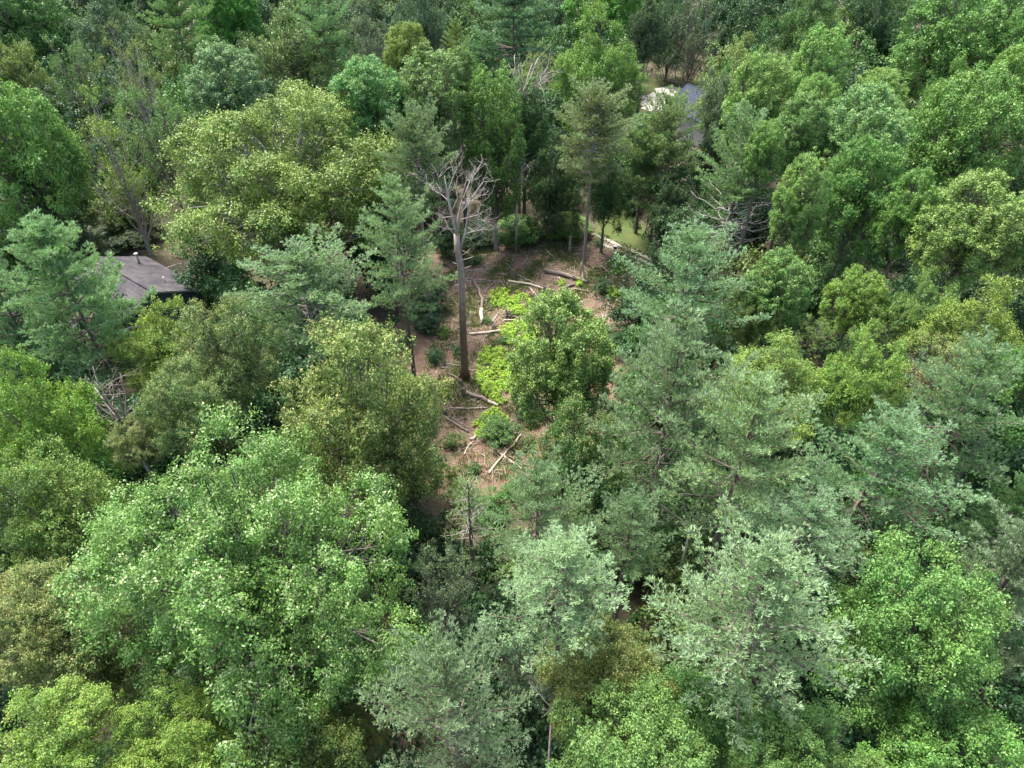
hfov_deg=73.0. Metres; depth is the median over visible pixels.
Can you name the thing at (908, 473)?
young tree
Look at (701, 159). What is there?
young tree
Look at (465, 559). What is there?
shrub
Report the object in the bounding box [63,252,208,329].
house
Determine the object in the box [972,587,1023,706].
young tree
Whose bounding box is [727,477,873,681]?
pine tree
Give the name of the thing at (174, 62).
young tree
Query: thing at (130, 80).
thin tree
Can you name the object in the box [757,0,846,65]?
oak tree
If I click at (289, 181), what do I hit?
oak tree
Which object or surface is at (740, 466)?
pine tree
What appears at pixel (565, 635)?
young tree
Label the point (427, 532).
young tree
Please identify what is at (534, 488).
pine tree
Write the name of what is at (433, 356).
shrub
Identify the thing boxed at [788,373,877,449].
young tree
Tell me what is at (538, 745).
young tree
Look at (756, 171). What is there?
young tree
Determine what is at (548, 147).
young tree
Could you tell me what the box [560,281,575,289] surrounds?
fallen log
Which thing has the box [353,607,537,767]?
pine tree
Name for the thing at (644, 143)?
poplar tree
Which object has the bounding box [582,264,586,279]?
tree stump
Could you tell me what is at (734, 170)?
pine tree
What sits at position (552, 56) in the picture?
young tree
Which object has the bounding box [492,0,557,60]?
forest tree
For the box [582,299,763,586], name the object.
pine tree
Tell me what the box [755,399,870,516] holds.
young tree
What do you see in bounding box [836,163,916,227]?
young tree
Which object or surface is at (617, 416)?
young tree
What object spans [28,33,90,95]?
young tree
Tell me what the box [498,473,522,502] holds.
shrub
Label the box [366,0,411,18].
young tree
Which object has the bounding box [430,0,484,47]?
forest tree
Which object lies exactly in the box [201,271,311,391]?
young tree
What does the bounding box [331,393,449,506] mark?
young tree
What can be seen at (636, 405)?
young tree
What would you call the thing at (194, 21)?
young tree
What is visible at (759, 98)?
tulip tree
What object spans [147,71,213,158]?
young tree
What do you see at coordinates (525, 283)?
fallen log
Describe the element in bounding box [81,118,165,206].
young tree
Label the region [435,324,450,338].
shrub
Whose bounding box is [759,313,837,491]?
oak tree
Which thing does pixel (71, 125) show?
young tree
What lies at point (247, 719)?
young tree
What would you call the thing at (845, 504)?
young tree
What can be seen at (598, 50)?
beech tree
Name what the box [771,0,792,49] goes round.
young tree
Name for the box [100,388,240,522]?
young tree
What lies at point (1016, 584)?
pine tree
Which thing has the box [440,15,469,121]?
hemlock tree
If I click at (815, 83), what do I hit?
tulip tree
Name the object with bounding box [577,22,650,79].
young tree
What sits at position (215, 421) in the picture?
young tree
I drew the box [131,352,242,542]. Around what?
oak tree
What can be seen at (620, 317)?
young tree
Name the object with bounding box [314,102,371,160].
young tree
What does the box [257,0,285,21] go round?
forest tree
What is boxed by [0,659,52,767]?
young tree
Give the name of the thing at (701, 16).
young tree
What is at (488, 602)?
young tree
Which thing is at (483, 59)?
young tree
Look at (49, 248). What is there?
pine tree
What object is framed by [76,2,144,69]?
young tree
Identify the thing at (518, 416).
shrub
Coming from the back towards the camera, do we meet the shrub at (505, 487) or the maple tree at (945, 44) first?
the maple tree at (945, 44)
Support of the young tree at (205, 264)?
on the ground at (384, 316)
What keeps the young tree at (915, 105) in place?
on the ground at (384, 316)
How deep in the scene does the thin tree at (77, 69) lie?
104.64 m
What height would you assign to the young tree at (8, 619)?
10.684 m
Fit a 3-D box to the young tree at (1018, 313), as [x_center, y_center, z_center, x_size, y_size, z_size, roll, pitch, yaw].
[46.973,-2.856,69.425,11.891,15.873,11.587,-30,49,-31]
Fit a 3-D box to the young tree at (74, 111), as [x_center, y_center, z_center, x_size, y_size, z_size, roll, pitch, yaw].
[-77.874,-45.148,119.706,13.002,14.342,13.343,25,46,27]
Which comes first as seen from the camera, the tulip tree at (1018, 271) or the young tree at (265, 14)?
the tulip tree at (1018, 271)
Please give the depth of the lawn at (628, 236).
100.53 m
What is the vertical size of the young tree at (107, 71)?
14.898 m
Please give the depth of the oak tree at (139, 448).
44.20 m
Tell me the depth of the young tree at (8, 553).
52.47 m
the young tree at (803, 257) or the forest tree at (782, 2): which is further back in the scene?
the forest tree at (782, 2)
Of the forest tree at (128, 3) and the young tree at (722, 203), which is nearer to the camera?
the young tree at (722, 203)
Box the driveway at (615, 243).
[594,233,663,265]
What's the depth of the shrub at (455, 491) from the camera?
61.00 m
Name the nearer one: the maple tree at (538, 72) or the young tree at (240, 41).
the maple tree at (538, 72)
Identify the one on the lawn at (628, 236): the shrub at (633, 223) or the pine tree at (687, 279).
the shrub at (633, 223)
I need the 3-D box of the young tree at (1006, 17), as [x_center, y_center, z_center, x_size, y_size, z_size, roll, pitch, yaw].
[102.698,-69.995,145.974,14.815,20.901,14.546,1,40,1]
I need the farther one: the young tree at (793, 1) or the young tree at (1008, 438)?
the young tree at (793, 1)
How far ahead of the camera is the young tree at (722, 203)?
96.56 m
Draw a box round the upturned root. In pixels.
[500,306,516,318]
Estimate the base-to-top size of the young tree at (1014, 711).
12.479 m
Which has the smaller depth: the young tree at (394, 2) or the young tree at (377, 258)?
the young tree at (377, 258)
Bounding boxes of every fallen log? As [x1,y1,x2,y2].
[443,415,468,431]
[450,407,486,408]
[464,390,488,401]
[465,276,503,281]
[469,277,483,307]
[469,328,505,335]
[479,307,483,322]
[487,400,498,405]
[488,431,522,473]
[497,451,522,469]
[508,280,554,290]
[519,275,548,287]
[544,268,588,283]
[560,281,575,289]
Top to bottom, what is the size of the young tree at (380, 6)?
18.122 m
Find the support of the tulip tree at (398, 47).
on the ground at (384, 316)
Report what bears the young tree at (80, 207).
on the ground at (384, 316)
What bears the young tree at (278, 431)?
on the ground at (384, 316)
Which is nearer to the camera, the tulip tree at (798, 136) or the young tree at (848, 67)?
the tulip tree at (798, 136)
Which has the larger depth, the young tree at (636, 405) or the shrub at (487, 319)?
the shrub at (487, 319)
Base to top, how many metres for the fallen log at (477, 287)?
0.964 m
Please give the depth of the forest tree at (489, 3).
174.75 m
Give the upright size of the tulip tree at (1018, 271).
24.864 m
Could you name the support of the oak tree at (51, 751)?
on the ground at (384, 316)
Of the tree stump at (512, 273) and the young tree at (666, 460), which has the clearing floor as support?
the tree stump at (512, 273)
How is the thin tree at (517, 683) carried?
on the ground at (384, 316)
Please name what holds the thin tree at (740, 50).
on the ground at (384, 316)
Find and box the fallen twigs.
[422,231,640,484]
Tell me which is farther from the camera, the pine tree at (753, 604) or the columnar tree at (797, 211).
the columnar tree at (797, 211)
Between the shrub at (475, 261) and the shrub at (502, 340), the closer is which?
the shrub at (502, 340)
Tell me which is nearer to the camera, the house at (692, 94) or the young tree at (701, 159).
the young tree at (701, 159)
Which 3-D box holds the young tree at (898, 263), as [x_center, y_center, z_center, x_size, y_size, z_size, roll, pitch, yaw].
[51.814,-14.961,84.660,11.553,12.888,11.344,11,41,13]
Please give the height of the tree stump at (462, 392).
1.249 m
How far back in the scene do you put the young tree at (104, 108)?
118.25 m
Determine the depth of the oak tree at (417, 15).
121.19 m
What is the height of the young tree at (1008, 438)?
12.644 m
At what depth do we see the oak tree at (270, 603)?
31.22 m
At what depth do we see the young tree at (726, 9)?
159.70 m
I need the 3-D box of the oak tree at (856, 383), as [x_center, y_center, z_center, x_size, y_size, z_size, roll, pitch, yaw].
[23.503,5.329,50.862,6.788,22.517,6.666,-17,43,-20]
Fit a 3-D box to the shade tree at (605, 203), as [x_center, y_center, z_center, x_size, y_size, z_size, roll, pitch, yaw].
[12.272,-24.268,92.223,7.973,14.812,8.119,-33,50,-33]
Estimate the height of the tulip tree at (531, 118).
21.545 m
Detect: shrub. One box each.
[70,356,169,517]
[410,312,441,335]
[426,346,446,365]
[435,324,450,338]
[438,431,466,450]
[442,547,481,580]
[443,464,461,487]
[447,478,480,509]
[450,345,459,359]
[463,486,513,527]
[466,256,482,266]
[466,461,480,475]
[470,591,510,626]
[478,412,524,450]
[478,533,508,569]
[479,315,491,325]
[496,336,509,343]
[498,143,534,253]
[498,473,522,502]
[511,396,552,422]
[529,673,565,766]
[590,238,604,246]
[592,276,613,296]
[605,323,646,357]
[613,364,645,390]
[629,219,640,227]
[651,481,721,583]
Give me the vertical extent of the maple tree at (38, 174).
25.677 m
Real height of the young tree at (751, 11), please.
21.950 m
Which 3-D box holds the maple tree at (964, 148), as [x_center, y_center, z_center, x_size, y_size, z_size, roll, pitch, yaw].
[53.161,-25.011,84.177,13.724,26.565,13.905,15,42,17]
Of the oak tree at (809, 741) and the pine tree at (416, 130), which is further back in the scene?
the pine tree at (416, 130)
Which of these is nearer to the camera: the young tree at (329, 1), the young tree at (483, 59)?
the young tree at (483, 59)
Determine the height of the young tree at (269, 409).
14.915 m
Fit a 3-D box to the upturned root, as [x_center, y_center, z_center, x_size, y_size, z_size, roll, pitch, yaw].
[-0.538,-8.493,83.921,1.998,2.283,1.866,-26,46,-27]
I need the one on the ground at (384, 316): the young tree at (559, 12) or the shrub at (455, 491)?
the young tree at (559, 12)
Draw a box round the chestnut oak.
[809,519,1021,750]
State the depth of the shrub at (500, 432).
67.04 m
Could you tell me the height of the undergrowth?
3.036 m
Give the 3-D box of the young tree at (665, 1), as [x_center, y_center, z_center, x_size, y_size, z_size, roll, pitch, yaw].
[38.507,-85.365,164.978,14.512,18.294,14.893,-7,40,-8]
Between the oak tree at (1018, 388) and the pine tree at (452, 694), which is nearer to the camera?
the pine tree at (452, 694)
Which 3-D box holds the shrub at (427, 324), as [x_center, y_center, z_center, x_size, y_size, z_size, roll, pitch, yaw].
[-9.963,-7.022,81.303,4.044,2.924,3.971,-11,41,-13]
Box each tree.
[0,0,77,76]
[0,8,34,72]
[0,31,58,126]
[0,78,97,264]
[0,109,37,160]
[0,195,35,264]
[0,207,158,421]
[0,209,56,293]
[0,249,56,377]
[0,274,133,388]
[0,275,34,338]
[0,289,69,390]
[0,335,122,446]
[0,342,131,565]
[0,353,42,439]
[0,415,27,504]
[0,430,136,599]
[0,476,72,590]
[0,554,50,692]
[0,555,121,727]
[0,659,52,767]
[0,673,145,767]
[1,580,181,731]
[5,166,105,225]
[6,109,89,146]
[11,203,107,278]
[17,74,96,140]
[19,2,69,56]
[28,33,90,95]
[28,46,105,129]
[34,376,179,518]
[37,475,186,583]
[39,34,117,140]
[42,618,177,713]
[43,396,435,767]
[44,0,111,59]
[45,119,99,206]
[59,315,164,357]
[63,0,160,84]
[68,79,172,254]
[72,210,169,256]
[73,48,150,110]
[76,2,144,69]
[77,0,137,19]
[80,168,163,232]
[81,60,159,138]
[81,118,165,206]
[85,110,171,172]
[86,48,158,114]
[88,18,170,192]
[92,667,210,767]
[99,670,242,767]
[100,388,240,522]
[101,294,216,417]
[103,414,186,541]
[110,53,198,252]
[119,589,254,734]
[119,642,310,767]
[121,0,180,15]
[129,0,160,54]
[129,0,186,53]
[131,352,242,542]
[134,32,210,102]
[136,0,229,78]
[136,19,207,70]
[137,15,189,53]
[137,76,412,278]
[144,366,241,462]
[145,50,184,97]
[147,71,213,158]
[149,465,258,571]
[151,59,221,135]
[159,292,285,478]
[166,229,257,313]
[176,136,248,230]
[179,0,194,14]
[179,6,210,34]
[184,34,274,136]
[187,1,202,30]
[187,330,327,454]
[191,0,264,69]
[193,0,267,43]
[199,267,241,309]
[200,246,284,337]
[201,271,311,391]
[201,677,370,767]
[211,27,268,72]
[215,27,274,93]
[222,222,379,454]
[230,0,358,144]
[243,70,294,145]
[251,252,359,355]
[251,406,347,499]
[253,552,395,691]
[253,627,437,767]
[255,0,286,38]
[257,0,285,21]
[259,209,350,290]
[260,14,279,41]
[263,35,326,98]
[265,26,298,68]
[266,311,457,563]
[272,457,397,587]
[276,0,338,50]
[286,0,362,82]
[300,307,417,404]
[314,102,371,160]
[319,1,350,68]
[320,171,428,295]
[322,0,354,15]
[322,362,428,441]
[326,129,389,184]
[328,53,407,235]
[330,3,384,75]
[331,161,404,235]
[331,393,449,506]
[332,0,395,69]
[333,52,396,124]
[335,35,384,74]
[336,699,390,765]
[343,0,393,149]
[349,73,405,146]
[352,170,457,379]
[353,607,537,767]
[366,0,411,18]
[370,492,499,613]
[371,0,405,31]
[375,93,458,315]
[377,106,453,178]
[380,10,435,92]
[383,20,433,97]
[384,0,449,73]
[384,538,534,712]
[386,130,460,224]
[396,42,472,254]
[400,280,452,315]
[402,538,486,659]
[411,67,472,125]
[417,146,499,380]
[425,0,476,66]
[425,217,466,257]
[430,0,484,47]
[437,0,508,65]
[438,45,480,227]
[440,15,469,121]
[440,470,494,615]
[443,112,482,179]
[446,0,567,82]
[448,114,517,214]
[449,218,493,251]
[457,29,502,92]
[457,55,511,122]
[462,58,526,249]
[464,0,491,11]
[464,613,582,767]
[473,1,507,46]
[474,603,563,764]
[476,444,617,669]
[477,499,604,620]
[478,519,633,754]
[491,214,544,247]
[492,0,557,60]
[496,41,563,219]
[496,56,555,121]
[497,1,552,75]
[502,72,549,219]
[502,285,617,453]
[510,23,556,76]
[510,44,572,93]
[512,85,586,178]
[518,127,586,241]
[520,42,557,175]
[520,392,636,526]
[528,0,572,21]
[533,120,595,210]
[533,608,683,751]
[534,668,715,767]
[535,599,643,705]
[539,68,569,125]
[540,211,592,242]
[541,374,655,522]
[542,0,577,43]
[545,665,719,767]
[548,18,585,64]
[550,0,648,145]
[551,76,641,264]
[553,18,600,77]
[560,71,612,148]
[561,0,642,48]
[575,1,641,50]
[576,149,637,252]
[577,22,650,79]
[577,440,702,591]
[578,107,637,183]
[579,482,678,653]
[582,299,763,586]
[591,34,647,117]
[591,127,663,200]
[601,248,677,334]
[604,352,709,449]
[612,211,773,426]
[615,109,676,233]
[616,84,708,241]
[619,0,674,112]
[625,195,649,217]
[627,290,730,389]
[631,530,810,688]
[635,391,744,518]
[637,0,713,80]
[639,0,663,20]
[639,204,738,297]
[641,159,728,252]
[641,490,882,754]
[644,175,699,265]
[645,0,705,59]
[652,352,830,650]
[654,0,725,89]
[658,660,759,767]
[660,608,804,767]
[670,478,830,625]
[672,131,736,201]
[683,0,724,47]
[683,97,786,304]
[686,235,780,356]
[688,30,784,157]
[688,65,746,205]
[693,324,817,443]
[695,38,759,86]
[696,0,752,62]
[697,174,759,235]
[700,326,834,489]
[710,262,816,460]
[713,109,793,201]
[716,0,787,69]
[716,324,809,386]
[718,45,792,74]
[719,44,797,243]
[723,687,887,767]
[726,0,784,40]
[727,244,817,463]
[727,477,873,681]
[728,188,783,264]
[729,16,789,64]
[731,0,786,14]
[732,118,786,279]
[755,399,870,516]
[755,543,889,709]
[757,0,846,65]
[758,147,833,345]
[758,208,847,298]
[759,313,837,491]
[762,48,798,86]
[765,90,831,258]
[765,169,822,220]
[766,45,808,111]
[770,0,833,51]
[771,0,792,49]
[775,625,994,766]
[777,71,841,252]
[778,237,868,354]
[783,188,851,254]
[783,400,995,648]
[784,479,907,614]
[787,21,852,114]
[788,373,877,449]
[791,0,847,38]
[798,50,854,113]
[803,317,912,504]
[806,130,910,347]
[808,91,896,182]
[811,3,859,57]
[811,80,916,258]
[813,239,886,291]
[813,263,890,412]
[818,418,922,530]
[821,315,919,399]
[826,28,885,100]
[830,0,873,37]
[835,299,915,425]
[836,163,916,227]
[837,83,853,120]
[841,0,913,68]
[842,62,919,94]
[843,66,910,133]
[846,675,1023,767]
[849,552,1023,697]
[850,0,916,45]
[853,10,917,73]
[853,206,908,263]
[855,265,964,447]
[856,166,947,345]
[859,324,1023,590]
[862,327,996,523]
[866,264,943,339]
[873,20,924,95]
[879,447,1020,617]
[884,0,1012,101]
[886,217,975,296]
[887,167,1023,411]
[889,496,1023,732]
[892,273,1023,478]
[892,356,1020,469]
[895,71,931,118]
[897,59,1023,266]
[903,90,950,158]
[913,55,979,174]
[917,0,963,28]
[918,289,1023,404]
[924,645,1023,767]
[930,339,1023,519]
[931,416,1023,532]
[941,262,1023,331]
[943,0,1023,38]
[951,465,1023,589]
[959,337,1023,446]
[964,36,1023,198]
[971,435,1023,584]
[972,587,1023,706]
[984,192,1023,322]
[986,274,1023,337]
[987,7,1023,76]
[988,148,1023,203]
[991,0,1023,62]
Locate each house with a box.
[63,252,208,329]
[665,83,707,146]
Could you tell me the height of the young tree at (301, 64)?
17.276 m
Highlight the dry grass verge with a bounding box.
[629,76,702,118]
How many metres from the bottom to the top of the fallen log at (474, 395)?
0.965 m
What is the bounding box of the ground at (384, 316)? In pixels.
[0,0,1023,767]
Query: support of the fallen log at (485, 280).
on the clearing floor
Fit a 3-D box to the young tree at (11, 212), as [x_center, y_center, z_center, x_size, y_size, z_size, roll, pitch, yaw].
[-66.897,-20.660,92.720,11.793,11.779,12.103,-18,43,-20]
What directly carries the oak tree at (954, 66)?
on the ground at (384, 316)
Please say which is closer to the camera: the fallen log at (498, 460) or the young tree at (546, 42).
the fallen log at (498, 460)
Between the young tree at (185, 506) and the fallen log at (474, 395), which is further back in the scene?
the fallen log at (474, 395)
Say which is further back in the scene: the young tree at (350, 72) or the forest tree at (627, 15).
the forest tree at (627, 15)
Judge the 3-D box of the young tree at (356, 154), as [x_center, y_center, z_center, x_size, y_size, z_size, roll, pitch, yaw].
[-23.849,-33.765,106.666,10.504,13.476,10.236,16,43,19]
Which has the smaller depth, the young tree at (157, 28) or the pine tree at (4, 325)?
the pine tree at (4, 325)
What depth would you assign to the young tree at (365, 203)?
95.16 m
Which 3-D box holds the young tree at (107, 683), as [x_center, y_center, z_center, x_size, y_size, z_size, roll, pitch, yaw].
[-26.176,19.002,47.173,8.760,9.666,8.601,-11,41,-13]
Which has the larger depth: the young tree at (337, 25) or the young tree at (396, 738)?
the young tree at (337, 25)
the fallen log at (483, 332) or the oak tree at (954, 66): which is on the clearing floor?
the fallen log at (483, 332)
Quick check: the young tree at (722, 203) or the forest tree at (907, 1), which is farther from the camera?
the forest tree at (907, 1)
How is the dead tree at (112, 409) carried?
on the ground at (384, 316)
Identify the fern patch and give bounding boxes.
[472,406,510,437]
[475,344,528,404]
[488,286,532,315]
[498,318,539,345]
[555,277,566,285]
[575,277,582,286]
[604,285,621,297]
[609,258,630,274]
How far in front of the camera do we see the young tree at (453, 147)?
102.49 m
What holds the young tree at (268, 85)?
on the ground at (384, 316)
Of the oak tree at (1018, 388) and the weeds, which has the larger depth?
the weeds
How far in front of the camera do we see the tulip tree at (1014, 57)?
87.94 m
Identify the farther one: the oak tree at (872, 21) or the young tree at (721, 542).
the oak tree at (872, 21)
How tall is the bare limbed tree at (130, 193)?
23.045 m
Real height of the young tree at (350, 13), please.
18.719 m
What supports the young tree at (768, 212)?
on the ground at (384, 316)
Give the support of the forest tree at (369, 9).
on the ground at (384, 316)
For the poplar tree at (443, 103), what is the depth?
81.48 m
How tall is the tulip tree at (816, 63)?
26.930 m
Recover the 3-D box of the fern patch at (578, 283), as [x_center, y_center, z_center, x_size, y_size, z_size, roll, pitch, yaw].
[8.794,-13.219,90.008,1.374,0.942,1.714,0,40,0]
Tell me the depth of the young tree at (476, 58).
134.53 m
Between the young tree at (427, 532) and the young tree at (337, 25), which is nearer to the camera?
the young tree at (427, 532)
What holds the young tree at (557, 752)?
on the ground at (384, 316)
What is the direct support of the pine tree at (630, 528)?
on the ground at (384, 316)
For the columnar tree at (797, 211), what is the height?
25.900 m
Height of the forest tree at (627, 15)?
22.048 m
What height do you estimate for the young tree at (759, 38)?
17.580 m
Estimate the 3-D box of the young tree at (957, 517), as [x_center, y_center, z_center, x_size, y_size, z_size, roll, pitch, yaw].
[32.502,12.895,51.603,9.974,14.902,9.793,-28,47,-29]
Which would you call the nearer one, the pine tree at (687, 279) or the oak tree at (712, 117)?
the pine tree at (687, 279)
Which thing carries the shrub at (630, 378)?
on the clearing floor
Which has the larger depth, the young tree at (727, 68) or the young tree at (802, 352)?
the young tree at (727, 68)
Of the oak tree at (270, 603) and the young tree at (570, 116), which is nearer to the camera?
the oak tree at (270, 603)
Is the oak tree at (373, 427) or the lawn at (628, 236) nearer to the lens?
the oak tree at (373, 427)
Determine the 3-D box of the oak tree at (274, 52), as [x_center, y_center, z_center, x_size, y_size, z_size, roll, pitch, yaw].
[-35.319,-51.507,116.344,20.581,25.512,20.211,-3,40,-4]
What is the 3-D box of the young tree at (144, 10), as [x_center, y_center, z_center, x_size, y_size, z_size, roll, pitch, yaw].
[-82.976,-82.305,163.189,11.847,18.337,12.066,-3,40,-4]
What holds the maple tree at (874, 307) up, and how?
on the ground at (384, 316)
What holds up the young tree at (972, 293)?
on the ground at (384, 316)
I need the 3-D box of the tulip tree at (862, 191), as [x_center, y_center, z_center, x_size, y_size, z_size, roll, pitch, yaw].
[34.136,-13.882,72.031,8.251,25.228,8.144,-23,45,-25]
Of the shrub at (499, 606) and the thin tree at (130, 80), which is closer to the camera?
the shrub at (499, 606)
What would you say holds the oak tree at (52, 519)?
on the ground at (384, 316)
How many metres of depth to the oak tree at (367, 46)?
106.19 m
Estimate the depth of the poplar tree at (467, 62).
85.89 m
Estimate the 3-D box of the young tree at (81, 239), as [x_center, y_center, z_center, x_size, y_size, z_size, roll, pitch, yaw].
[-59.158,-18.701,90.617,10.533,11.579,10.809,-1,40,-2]
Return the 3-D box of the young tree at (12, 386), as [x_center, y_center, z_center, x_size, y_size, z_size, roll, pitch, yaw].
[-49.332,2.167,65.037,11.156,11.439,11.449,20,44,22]
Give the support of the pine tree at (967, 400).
on the ground at (384, 316)
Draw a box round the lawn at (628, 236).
[594,201,655,260]
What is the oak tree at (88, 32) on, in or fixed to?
on the ground at (384, 316)
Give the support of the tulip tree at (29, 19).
on the ground at (384, 316)
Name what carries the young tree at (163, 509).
on the ground at (384, 316)
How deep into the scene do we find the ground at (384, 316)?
68.24 m
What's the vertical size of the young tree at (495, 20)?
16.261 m
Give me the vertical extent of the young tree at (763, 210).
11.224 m
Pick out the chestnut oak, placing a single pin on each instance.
(898, 642)
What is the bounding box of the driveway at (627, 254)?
[603,244,672,274]
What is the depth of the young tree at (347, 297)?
76.23 m
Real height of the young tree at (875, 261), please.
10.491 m
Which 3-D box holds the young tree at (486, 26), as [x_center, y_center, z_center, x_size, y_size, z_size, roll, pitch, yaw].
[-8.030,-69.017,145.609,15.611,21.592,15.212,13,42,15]
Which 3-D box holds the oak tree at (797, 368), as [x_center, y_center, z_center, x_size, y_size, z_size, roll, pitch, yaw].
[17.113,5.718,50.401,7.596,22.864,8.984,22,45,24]
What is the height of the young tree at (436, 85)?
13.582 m
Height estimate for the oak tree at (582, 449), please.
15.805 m
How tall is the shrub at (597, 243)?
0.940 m
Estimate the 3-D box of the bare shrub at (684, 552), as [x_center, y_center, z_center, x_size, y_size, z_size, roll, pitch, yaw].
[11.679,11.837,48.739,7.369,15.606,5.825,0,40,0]
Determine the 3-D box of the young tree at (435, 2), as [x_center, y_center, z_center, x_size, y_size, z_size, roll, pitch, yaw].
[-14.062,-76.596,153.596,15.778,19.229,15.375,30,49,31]
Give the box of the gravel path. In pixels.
[641,87,678,112]
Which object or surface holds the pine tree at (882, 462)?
on the ground at (384, 316)
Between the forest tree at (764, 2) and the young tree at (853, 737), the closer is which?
the young tree at (853, 737)
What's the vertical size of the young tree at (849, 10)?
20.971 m
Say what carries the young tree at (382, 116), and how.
on the ground at (384, 316)
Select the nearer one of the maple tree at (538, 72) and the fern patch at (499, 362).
the fern patch at (499, 362)
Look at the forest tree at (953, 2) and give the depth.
180.04 m
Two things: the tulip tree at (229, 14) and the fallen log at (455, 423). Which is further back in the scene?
the tulip tree at (229, 14)
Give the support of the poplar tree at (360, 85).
on the ground at (384, 316)
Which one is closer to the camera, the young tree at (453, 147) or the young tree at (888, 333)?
the young tree at (888, 333)
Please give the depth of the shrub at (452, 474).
62.95 m
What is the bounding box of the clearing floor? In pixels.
[393,229,661,506]
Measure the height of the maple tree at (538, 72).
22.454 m
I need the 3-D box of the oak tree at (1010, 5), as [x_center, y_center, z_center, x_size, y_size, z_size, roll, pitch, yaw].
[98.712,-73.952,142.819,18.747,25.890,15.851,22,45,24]
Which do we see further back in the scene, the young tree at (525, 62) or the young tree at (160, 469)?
the young tree at (525, 62)
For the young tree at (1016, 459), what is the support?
on the ground at (384, 316)
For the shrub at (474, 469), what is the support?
on the clearing floor
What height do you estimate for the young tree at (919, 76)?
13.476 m
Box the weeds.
[421,228,640,483]
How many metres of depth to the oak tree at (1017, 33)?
108.75 m
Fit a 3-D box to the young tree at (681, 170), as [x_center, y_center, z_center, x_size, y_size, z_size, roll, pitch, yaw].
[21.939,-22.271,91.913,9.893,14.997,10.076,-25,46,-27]
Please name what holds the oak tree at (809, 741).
on the ground at (384, 316)
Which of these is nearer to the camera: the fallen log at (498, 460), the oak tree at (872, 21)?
the fallen log at (498, 460)
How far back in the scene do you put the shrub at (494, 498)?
59.58 m
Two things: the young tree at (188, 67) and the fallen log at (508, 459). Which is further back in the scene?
the young tree at (188, 67)
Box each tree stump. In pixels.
[460,386,465,397]
[509,268,514,277]
[568,235,571,251]
[579,261,581,276]
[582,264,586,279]
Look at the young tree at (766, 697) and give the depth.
41.69 m
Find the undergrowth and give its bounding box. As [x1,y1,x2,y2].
[2,46,1022,767]
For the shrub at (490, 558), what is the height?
3.481 m
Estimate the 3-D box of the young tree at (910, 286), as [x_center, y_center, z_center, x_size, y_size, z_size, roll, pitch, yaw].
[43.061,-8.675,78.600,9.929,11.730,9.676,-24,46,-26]
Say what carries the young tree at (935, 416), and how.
on the ground at (384, 316)
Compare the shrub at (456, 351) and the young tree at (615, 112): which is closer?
the shrub at (456, 351)
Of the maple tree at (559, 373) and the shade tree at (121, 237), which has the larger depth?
the shade tree at (121, 237)
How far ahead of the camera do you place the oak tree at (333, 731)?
31.73 m
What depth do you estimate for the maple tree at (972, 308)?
52.77 m
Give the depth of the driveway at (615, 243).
97.92 m
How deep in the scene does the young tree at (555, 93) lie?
125.58 m
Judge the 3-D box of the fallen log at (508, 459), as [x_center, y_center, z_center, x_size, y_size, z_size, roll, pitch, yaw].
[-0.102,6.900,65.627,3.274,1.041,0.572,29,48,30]
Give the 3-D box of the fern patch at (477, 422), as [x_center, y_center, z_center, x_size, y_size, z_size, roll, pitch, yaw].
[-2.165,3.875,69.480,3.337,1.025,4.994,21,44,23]
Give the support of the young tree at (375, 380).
on the ground at (384, 316)
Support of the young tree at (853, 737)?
on the ground at (384, 316)
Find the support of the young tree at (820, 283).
on the ground at (384, 316)
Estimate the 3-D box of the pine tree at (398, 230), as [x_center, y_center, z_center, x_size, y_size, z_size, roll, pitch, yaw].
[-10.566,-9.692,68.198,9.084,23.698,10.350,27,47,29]
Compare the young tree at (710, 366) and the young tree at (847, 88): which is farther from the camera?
the young tree at (847, 88)
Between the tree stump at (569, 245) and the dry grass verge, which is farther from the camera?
the dry grass verge
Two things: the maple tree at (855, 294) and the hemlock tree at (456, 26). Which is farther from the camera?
the hemlock tree at (456, 26)
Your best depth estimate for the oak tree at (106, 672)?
33.94 m
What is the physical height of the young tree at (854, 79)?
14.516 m
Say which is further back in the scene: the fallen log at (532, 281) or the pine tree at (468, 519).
the fallen log at (532, 281)
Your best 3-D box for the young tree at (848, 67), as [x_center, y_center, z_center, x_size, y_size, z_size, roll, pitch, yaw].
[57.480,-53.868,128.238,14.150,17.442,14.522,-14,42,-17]
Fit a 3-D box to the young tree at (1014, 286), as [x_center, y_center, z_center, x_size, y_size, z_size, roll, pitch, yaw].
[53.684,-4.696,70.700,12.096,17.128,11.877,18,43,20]
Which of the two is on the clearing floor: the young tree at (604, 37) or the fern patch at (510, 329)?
the fern patch at (510, 329)
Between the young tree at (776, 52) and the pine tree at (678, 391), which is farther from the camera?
the young tree at (776, 52)
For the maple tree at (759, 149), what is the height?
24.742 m
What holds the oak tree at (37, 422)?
on the ground at (384, 316)
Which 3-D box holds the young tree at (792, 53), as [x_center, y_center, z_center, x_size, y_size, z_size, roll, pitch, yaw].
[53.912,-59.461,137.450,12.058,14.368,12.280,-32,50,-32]
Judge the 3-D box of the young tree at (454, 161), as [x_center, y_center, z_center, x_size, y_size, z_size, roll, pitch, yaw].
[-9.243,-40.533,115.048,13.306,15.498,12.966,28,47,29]
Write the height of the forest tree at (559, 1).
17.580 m
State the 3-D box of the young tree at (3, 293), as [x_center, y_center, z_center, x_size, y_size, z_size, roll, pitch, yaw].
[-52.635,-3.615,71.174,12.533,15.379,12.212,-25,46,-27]

